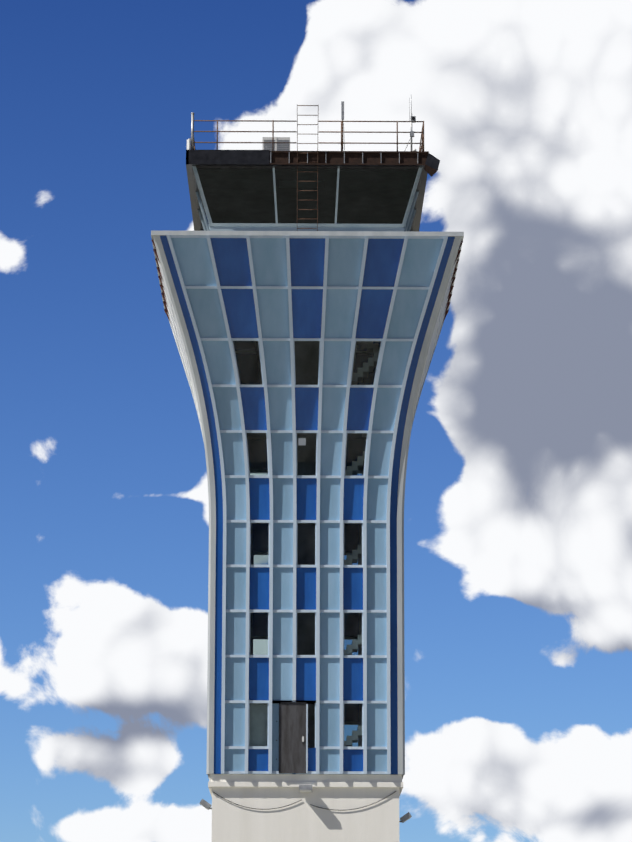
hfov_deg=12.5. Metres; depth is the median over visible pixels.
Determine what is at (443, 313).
tower side
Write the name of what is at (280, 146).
roof air conditioner
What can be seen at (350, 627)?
window
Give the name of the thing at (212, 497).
corner trims
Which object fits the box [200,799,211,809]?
floodlight
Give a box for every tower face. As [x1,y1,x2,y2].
[160,235,454,774]
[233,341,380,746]
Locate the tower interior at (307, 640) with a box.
[247,341,391,774]
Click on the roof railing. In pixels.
(421, 147)
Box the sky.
[0,0,631,841]
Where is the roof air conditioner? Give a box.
[262,137,289,150]
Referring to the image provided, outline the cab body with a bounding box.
[186,150,439,231]
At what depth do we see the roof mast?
95.24 m
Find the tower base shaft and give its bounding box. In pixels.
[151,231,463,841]
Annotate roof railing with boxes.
[194,120,423,150]
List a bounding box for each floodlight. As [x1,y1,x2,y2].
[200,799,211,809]
[299,785,311,791]
[399,812,411,822]
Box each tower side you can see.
[151,240,208,778]
[402,241,462,778]
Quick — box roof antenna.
[405,97,415,150]
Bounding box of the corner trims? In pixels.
[153,235,461,774]
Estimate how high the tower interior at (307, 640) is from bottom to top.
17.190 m
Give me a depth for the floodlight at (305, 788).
91.23 m
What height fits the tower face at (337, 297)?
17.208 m
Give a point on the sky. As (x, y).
(518, 499)
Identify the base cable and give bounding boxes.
[213,791,395,810]
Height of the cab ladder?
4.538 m
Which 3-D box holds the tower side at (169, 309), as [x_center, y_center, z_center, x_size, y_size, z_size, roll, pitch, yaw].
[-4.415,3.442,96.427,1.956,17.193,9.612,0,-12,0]
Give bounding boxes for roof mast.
[187,112,193,149]
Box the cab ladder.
[297,105,318,230]
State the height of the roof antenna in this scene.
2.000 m

